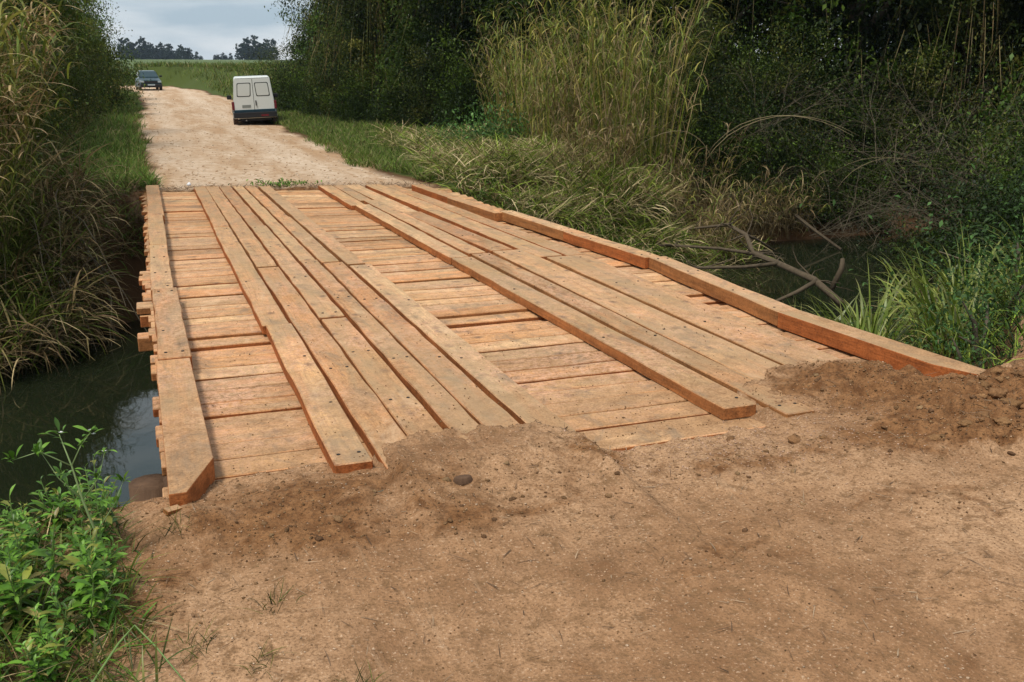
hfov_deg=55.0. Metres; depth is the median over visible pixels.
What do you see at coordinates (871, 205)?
bare thicket
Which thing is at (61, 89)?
leafy shrub
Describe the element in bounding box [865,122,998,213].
bare thicket
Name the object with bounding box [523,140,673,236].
grass mound
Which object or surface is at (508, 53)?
tall grass clump
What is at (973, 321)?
leafy plant
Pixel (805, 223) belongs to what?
dead stick
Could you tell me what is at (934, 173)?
bare thicket
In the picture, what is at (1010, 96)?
dense tree
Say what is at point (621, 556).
pebbles
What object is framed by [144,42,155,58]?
distant tree
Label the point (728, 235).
tall grass clump
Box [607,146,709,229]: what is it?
tall grass clump
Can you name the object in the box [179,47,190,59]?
distant tree
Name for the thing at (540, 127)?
tall grass clump
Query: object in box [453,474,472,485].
dark stone
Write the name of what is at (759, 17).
vine hung tree
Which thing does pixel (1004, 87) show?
dense tree
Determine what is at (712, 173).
tall grass clump
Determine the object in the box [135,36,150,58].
distant tree
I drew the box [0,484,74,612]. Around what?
leafy weed
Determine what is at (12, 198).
dry cane clump
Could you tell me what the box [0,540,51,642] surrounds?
leafy weed
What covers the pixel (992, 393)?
soil clods
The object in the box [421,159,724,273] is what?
overhanging grass
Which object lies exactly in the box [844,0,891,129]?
tall tree
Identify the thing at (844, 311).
reed clump
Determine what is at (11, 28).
leafy shrub
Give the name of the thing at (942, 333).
reed clump
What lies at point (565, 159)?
tall grass clump
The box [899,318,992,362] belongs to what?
reed clump
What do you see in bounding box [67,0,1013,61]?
sky
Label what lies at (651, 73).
leafy shrub
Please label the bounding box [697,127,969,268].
bare thicket
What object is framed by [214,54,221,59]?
distant tree
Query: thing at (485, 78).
tall grass clump
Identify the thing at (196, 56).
distant tree
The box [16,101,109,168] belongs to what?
verge weeds
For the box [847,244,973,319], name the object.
reed clump
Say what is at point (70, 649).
corner grass
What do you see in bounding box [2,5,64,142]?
roadside tree
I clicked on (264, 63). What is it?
leafy shrub
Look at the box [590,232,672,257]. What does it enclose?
grass mound
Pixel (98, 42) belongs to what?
roadside tree
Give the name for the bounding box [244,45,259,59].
distant tree
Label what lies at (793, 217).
tall grass clump
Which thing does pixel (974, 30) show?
vine hung tree
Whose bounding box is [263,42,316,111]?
leafy shrub
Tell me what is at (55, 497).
leafy weed
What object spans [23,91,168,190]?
verge grass
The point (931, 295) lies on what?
reed clump
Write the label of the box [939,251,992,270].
leaning stem
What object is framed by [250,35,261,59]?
distant tree
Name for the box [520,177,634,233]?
grass mound
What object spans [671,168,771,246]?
tall grass clump
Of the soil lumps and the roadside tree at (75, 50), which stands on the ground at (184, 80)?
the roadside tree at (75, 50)
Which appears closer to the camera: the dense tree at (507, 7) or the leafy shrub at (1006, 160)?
the leafy shrub at (1006, 160)
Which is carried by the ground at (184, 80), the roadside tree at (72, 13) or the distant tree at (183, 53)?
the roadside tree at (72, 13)
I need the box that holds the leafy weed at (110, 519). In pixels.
[55,450,125,544]
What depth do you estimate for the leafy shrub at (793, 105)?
22.60 m
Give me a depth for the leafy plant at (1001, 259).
9.03 m
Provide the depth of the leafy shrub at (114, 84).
41.04 m
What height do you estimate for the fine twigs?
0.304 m
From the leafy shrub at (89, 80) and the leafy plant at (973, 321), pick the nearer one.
the leafy plant at (973, 321)
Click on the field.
(150, 61)
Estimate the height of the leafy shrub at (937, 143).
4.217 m
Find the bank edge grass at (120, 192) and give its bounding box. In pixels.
[1,173,145,282]
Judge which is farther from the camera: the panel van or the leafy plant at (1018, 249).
the panel van
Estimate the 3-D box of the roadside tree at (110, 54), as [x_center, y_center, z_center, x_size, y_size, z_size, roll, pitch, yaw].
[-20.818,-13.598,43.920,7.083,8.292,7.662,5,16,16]
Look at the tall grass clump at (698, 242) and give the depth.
18.43 m
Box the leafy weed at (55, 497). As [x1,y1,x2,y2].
[27,470,95,538]
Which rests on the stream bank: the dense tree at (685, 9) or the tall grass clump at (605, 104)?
the tall grass clump at (605, 104)
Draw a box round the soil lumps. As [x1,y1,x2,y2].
[126,359,1020,627]
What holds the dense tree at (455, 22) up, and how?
on the ground at (184, 80)
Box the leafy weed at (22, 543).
[0,520,40,584]
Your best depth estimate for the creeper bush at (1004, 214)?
12.56 m
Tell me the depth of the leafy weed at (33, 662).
3.11 m
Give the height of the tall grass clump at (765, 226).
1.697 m
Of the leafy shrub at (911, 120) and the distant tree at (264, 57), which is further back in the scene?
the distant tree at (264, 57)
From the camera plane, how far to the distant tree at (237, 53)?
546.24 m
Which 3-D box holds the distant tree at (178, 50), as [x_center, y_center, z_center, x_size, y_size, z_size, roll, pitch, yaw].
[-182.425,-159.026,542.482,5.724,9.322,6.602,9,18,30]
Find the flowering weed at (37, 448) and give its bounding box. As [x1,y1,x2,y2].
[1,417,129,559]
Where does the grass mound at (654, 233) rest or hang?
on the stream bank
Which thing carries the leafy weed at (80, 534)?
on the dirt road
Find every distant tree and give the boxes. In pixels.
[117,37,125,58]
[117,46,134,58]
[122,38,136,58]
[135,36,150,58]
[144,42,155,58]
[154,45,162,58]
[160,47,165,58]
[163,43,169,59]
[164,44,176,58]
[175,44,182,58]
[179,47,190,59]
[187,48,194,59]
[194,51,198,59]
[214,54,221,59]
[233,43,250,59]
[239,40,250,58]
[241,37,256,59]
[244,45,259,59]
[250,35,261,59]
[257,42,270,59]
[262,39,272,59]
[266,39,279,59]
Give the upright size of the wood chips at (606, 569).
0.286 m
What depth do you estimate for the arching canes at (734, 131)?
19.61 m
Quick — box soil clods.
[726,365,1023,443]
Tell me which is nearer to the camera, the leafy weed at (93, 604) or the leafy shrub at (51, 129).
the leafy weed at (93, 604)
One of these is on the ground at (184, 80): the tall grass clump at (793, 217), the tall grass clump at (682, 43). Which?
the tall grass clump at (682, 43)
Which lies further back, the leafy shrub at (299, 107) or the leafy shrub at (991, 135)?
the leafy shrub at (299, 107)
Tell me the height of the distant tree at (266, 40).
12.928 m
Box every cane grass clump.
[0,0,62,70]
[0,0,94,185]
[0,0,95,229]
[0,8,50,155]
[0,37,53,195]
[0,131,61,295]
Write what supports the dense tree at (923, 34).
on the ground at (184, 80)
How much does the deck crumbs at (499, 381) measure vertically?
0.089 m
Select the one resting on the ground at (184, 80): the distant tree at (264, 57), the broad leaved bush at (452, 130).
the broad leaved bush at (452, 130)
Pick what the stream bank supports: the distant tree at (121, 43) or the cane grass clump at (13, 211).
the cane grass clump at (13, 211)
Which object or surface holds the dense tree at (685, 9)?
on the ground at (184, 80)
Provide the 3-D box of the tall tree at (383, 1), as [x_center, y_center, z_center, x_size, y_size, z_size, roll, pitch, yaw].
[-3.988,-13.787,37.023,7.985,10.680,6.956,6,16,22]
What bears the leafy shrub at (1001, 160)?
on the stream bank
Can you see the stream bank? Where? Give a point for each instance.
(134, 291)
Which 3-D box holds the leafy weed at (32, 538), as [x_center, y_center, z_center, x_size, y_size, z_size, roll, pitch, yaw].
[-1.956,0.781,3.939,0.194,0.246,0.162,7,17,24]
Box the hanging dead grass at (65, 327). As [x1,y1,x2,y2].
[0,120,145,392]
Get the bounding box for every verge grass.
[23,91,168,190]
[268,108,474,181]
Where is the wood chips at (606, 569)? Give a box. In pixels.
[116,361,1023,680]
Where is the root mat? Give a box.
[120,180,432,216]
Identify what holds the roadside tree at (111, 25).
on the ground at (184, 80)
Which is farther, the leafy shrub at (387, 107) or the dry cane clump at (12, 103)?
the leafy shrub at (387, 107)
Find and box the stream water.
[0,228,990,535]
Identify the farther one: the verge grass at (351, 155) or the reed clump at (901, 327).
the verge grass at (351, 155)
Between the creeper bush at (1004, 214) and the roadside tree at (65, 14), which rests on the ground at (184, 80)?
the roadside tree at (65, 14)
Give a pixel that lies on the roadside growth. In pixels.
(239, 67)
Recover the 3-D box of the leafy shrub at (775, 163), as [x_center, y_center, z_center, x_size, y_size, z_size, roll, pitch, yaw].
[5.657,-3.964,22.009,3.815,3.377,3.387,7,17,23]
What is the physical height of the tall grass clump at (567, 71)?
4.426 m
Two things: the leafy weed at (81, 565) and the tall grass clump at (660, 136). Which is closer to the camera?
the leafy weed at (81, 565)
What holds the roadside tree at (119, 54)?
on the ground at (184, 80)
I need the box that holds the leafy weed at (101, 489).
[65,475,117,512]
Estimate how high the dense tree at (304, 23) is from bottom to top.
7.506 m
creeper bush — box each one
[875,150,1023,287]
[911,103,1023,277]
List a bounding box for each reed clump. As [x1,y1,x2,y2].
[781,290,878,328]
[789,258,936,335]
[802,268,955,346]
[802,295,918,345]
[811,291,915,341]
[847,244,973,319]
[859,236,998,339]
[861,252,1021,352]
[881,222,1012,313]
[888,273,1023,358]
[896,231,1009,304]
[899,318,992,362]
[952,229,1023,303]
[958,250,1023,308]
[969,211,1023,270]
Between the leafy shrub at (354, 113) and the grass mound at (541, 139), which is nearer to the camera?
the grass mound at (541, 139)
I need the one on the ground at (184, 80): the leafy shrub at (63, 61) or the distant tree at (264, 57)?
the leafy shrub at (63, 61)
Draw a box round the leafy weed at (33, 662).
[7,628,77,681]
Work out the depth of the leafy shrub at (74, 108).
25.48 m
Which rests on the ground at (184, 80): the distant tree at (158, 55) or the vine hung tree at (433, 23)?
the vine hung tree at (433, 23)
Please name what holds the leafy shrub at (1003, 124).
on the stream bank
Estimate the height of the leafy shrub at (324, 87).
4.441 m
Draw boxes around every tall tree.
[357,0,443,110]
[693,0,755,125]
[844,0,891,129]
[879,0,1023,26]
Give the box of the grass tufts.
[153,500,398,681]
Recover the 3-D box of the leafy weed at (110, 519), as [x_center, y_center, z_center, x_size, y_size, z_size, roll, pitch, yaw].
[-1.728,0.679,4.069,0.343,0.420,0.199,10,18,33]
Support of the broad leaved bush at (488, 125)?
on the ground at (184, 80)
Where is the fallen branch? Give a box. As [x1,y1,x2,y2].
[633,193,852,306]
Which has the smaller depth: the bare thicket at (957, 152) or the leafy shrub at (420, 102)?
the bare thicket at (957, 152)
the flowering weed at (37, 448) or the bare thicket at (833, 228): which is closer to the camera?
the flowering weed at (37, 448)
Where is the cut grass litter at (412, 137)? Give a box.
[362,114,781,269]
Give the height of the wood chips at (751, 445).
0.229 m
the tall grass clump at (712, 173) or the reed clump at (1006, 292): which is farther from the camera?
the tall grass clump at (712, 173)
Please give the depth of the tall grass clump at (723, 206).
20.63 m
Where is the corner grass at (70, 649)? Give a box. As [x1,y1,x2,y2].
[0,483,195,681]
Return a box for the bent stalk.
[92,624,184,681]
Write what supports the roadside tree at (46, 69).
on the ground at (184, 80)
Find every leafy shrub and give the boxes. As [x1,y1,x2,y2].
[0,0,94,161]
[2,4,107,150]
[7,0,120,118]
[10,4,102,116]
[10,24,120,136]
[17,67,111,165]
[38,16,118,130]
[57,9,126,114]
[58,30,125,122]
[63,0,173,114]
[242,37,308,108]
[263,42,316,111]
[277,52,348,116]
[290,23,394,118]
[308,53,383,123]
[352,44,439,126]
[377,35,463,126]
[418,27,499,129]
[469,30,574,124]
[519,3,652,123]
[595,17,696,128]
[618,0,780,127]
[628,5,798,172]
[644,77,779,210]
[689,46,874,192]
[692,7,829,151]
[692,146,784,234]
[700,87,853,235]
[716,7,898,176]
[763,123,877,240]
[794,53,931,196]
[813,140,915,236]
[815,35,1008,217]
[833,93,1023,290]
[875,87,1017,225]
[894,104,1023,286]
[911,76,1023,221]
[934,92,1023,234]
[939,72,1023,211]
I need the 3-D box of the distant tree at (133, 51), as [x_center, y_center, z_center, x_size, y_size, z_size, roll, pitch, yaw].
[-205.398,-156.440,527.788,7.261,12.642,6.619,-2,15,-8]
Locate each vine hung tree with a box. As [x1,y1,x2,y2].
[283,0,375,84]
[293,0,441,119]
[383,0,510,118]
[481,0,645,105]
[638,0,881,126]
[832,0,1023,190]
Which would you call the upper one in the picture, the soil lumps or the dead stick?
the dead stick
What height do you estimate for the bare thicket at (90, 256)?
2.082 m
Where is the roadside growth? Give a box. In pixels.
[124,60,296,99]
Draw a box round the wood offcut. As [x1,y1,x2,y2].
[163,505,181,515]
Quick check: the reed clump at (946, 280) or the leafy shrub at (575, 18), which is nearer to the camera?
the reed clump at (946, 280)
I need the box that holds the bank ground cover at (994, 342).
[868,269,1023,368]
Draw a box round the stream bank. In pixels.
[0,127,1023,426]
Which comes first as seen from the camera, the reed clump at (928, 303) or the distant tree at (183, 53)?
the reed clump at (928, 303)
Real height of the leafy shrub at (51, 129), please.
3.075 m
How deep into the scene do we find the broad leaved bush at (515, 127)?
22.09 m
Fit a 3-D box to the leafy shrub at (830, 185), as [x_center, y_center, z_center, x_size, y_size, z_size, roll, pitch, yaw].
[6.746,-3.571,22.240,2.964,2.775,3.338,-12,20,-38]
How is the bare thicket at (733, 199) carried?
on the stream bank
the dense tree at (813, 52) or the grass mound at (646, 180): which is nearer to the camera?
the grass mound at (646, 180)
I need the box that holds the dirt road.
[47,85,1023,681]
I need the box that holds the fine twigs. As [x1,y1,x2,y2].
[105,362,1023,681]
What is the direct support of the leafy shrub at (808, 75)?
on the stream bank
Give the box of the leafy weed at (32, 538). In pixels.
[5,501,48,565]
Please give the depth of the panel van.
35.57 m
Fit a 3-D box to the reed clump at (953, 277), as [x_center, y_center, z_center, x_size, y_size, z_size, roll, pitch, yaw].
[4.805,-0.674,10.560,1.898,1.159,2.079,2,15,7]
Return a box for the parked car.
[135,70,161,89]
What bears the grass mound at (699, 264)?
on the stream bank
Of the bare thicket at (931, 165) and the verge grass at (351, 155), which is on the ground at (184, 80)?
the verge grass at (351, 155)
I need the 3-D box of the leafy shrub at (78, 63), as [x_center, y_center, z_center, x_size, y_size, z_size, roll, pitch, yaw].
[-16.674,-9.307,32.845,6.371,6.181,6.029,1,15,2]
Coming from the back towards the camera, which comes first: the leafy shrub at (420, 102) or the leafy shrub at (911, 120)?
the leafy shrub at (420, 102)
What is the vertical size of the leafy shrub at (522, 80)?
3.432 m
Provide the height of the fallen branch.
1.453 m
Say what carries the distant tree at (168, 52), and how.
on the field
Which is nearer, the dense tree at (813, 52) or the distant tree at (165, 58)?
the dense tree at (813, 52)
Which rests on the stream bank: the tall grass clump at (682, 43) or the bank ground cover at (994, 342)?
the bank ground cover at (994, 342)
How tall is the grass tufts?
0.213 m
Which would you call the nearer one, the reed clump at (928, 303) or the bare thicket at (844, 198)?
the reed clump at (928, 303)
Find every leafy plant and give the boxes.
[800,191,1023,352]
[833,163,1023,333]
[839,202,1023,363]
[884,161,1023,346]
[887,259,1023,368]
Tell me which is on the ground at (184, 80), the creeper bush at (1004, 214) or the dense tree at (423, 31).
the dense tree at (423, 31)
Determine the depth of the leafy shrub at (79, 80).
28.98 m
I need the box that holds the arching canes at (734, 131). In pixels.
[582,115,858,160]
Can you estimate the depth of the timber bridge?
7.24 m
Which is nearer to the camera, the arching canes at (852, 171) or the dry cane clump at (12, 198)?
the dry cane clump at (12, 198)
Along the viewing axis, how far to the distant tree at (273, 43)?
549.30 m
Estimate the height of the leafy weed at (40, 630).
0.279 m
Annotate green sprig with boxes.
[228,177,321,187]
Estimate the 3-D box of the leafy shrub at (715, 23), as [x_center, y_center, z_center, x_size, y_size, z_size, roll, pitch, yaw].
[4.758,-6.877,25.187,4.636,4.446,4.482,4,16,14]
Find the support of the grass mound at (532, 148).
on the ground at (184, 80)
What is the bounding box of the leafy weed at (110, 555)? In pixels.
[51,526,129,596]
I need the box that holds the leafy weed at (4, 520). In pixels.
[0,499,39,544]
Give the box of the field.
[115,59,1005,74]
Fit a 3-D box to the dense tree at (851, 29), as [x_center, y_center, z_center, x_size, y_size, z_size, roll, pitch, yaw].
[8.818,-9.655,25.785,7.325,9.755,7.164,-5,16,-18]
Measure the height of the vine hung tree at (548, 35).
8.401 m
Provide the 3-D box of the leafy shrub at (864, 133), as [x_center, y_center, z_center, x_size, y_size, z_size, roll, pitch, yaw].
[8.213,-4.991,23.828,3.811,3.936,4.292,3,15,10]
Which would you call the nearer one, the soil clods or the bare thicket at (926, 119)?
the soil clods
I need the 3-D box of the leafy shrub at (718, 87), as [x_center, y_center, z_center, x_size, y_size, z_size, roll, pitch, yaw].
[4.601,-5.568,22.540,4.636,4.322,4.482,10,18,33]
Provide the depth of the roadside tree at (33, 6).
23.58 m
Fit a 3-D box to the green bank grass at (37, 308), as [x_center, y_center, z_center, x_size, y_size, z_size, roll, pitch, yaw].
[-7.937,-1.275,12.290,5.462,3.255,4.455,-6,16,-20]
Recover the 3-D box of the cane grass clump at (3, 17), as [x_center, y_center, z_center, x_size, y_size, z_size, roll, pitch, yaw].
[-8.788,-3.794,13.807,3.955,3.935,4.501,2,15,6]
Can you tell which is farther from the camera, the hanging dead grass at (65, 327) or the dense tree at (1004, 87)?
the dense tree at (1004, 87)
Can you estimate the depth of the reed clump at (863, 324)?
10.08 m
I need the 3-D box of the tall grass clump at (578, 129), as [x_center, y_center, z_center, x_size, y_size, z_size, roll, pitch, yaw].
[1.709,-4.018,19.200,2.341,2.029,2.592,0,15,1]
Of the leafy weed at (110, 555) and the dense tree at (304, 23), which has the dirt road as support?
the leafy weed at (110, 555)
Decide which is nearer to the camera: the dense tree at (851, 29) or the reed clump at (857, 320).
the reed clump at (857, 320)
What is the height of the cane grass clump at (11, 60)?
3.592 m
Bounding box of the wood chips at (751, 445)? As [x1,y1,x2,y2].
[430,379,976,519]
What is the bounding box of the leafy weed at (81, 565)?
[62,523,129,623]
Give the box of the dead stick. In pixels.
[794,214,841,249]
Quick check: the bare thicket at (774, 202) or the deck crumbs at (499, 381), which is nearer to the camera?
the deck crumbs at (499, 381)
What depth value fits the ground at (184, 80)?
32.24 m
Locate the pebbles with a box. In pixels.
[119,360,1023,680]
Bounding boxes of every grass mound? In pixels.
[402,138,498,168]
[424,133,575,196]
[433,129,517,150]
[448,129,539,152]
[474,127,623,183]
[481,178,595,231]
[502,128,584,146]
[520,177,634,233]
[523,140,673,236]
[550,136,703,228]
[573,200,704,259]
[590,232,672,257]
[633,240,731,274]
[686,250,746,273]
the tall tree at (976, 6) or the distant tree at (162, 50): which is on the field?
the distant tree at (162, 50)
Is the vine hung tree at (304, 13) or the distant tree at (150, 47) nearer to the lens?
the vine hung tree at (304, 13)
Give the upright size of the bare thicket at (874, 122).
3.783 m
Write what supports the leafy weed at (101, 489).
on the stream bank
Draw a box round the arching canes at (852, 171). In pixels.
[773,157,932,190]
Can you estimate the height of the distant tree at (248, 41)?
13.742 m
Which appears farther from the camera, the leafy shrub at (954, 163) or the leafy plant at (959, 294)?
the leafy shrub at (954, 163)
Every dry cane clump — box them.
[0,53,100,284]
[0,136,49,221]
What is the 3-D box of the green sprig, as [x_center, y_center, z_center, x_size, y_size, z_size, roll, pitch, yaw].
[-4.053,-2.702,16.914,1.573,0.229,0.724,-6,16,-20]
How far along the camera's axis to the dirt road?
4.05 m
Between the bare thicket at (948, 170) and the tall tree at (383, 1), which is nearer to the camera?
the bare thicket at (948, 170)
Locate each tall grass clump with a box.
[456,14,561,137]
[461,0,563,132]
[474,2,591,140]
[504,32,601,147]
[507,0,649,141]
[516,0,665,157]
[529,131,614,187]
[545,0,677,172]
[552,84,657,175]
[568,0,712,162]
[570,0,705,143]
[582,0,727,201]
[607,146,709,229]
[629,163,757,260]
[652,121,757,216]
[665,211,735,260]
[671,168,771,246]
[678,205,760,260]
[689,163,790,244]
[723,160,819,243]
[752,167,831,237]
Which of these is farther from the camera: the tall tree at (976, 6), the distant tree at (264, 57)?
the distant tree at (264, 57)
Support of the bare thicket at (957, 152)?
on the stream bank
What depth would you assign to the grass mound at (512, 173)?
17.91 m
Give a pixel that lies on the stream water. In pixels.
(110, 392)
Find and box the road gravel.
[139,99,398,190]
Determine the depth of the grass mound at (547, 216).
17.04 m
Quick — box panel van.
[227,75,277,124]
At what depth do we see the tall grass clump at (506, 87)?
21.79 m
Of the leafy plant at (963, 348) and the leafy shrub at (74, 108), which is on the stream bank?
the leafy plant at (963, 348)
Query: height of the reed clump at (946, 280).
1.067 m
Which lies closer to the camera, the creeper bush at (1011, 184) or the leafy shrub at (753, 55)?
the creeper bush at (1011, 184)
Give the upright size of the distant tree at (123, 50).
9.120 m
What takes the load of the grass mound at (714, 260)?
on the stream bank
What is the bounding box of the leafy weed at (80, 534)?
[59,516,108,572]
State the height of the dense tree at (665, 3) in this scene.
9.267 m
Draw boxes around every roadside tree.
[1,0,98,129]
[2,0,90,125]
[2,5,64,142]
[3,0,83,126]
[5,0,101,125]
[5,0,115,130]
[17,4,99,99]
[61,0,129,107]
[62,0,137,104]
[70,0,149,101]
[72,0,149,96]
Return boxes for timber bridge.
[129,184,984,505]
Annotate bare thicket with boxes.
[0,180,147,369]
[618,19,895,163]
[666,152,815,246]
[675,140,887,247]
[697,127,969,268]
[742,133,965,253]
[751,42,1011,197]
[794,108,1021,269]
[812,33,1023,196]
[812,115,1006,240]
[827,118,1023,252]
[834,99,1023,249]
[844,61,1023,226]
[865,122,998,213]
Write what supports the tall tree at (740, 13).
on the ground at (184, 80)
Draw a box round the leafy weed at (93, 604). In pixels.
[36,550,128,644]
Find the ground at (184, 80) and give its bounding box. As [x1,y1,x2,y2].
[0,66,993,681]
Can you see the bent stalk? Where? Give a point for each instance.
(116, 646)
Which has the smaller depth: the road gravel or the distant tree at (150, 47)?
the road gravel
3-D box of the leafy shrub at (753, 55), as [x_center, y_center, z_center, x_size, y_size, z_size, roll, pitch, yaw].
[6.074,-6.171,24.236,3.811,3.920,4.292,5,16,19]
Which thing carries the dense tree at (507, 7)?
on the ground at (184, 80)
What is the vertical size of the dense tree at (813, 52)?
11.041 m
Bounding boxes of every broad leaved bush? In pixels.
[398,111,484,150]
[401,75,552,143]
[462,88,558,141]
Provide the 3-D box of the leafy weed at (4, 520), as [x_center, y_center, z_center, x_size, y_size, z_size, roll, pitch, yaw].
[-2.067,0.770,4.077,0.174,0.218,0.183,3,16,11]
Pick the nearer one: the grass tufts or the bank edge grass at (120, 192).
the grass tufts
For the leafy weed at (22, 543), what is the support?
on the ground at (184, 80)
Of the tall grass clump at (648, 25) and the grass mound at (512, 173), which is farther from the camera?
the tall grass clump at (648, 25)
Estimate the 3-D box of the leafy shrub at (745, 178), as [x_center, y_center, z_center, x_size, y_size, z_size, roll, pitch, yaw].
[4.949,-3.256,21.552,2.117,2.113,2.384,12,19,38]
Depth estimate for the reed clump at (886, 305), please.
11.99 m
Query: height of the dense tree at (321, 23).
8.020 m
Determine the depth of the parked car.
70.34 m
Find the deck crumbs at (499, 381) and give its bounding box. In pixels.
[187,265,829,469]
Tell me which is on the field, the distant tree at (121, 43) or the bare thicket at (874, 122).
the distant tree at (121, 43)
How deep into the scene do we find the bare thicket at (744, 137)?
21.33 m
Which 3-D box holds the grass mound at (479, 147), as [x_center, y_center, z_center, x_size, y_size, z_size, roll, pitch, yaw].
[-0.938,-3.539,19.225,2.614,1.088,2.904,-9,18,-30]
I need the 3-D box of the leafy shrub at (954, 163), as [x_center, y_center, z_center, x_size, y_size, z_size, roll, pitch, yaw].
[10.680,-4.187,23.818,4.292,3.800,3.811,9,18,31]
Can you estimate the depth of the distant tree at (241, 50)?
546.02 m
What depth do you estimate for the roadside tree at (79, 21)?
26.45 m
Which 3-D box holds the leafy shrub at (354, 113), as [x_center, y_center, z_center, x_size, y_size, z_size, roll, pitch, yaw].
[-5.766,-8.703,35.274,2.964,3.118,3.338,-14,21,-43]
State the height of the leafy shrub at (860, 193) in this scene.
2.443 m
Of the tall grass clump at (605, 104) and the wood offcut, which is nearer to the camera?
the wood offcut
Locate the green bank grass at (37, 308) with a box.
[0,139,107,368]
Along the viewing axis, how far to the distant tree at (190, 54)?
564.24 m
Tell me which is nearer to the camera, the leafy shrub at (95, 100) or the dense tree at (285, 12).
the leafy shrub at (95, 100)
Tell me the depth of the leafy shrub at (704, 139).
21.51 m
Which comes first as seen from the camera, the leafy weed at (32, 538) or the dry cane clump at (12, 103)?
the leafy weed at (32, 538)
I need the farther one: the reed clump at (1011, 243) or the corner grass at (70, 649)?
the reed clump at (1011, 243)
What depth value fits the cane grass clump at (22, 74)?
15.86 m
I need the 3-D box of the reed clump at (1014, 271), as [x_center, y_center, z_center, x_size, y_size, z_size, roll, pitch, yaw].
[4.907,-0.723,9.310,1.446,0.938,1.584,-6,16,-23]
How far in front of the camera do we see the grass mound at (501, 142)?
20.17 m
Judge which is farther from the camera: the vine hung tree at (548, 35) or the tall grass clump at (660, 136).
the vine hung tree at (548, 35)
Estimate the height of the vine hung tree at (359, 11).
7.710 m
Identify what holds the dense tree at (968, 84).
on the ground at (184, 80)
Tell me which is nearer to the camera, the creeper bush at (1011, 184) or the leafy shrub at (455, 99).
the creeper bush at (1011, 184)
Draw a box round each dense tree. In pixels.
[264,0,337,83]
[279,0,391,90]
[283,0,423,113]
[362,0,530,127]
[368,3,482,97]
[446,0,639,121]
[546,0,777,114]
[629,0,763,79]
[716,0,985,154]
[734,0,905,109]
[817,0,1023,135]
[861,7,1021,128]
[944,20,1023,193]
[965,27,1023,163]
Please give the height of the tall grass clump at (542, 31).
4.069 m
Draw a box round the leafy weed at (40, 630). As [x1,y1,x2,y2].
[22,602,72,666]
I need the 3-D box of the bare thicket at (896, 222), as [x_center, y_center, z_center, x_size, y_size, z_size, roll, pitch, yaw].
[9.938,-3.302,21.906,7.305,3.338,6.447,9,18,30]
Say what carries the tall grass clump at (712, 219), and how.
on the stream bank
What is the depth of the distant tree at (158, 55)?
554.12 m
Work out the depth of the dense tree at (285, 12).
51.40 m
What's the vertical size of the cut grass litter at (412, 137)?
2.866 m
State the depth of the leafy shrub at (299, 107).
38.81 m

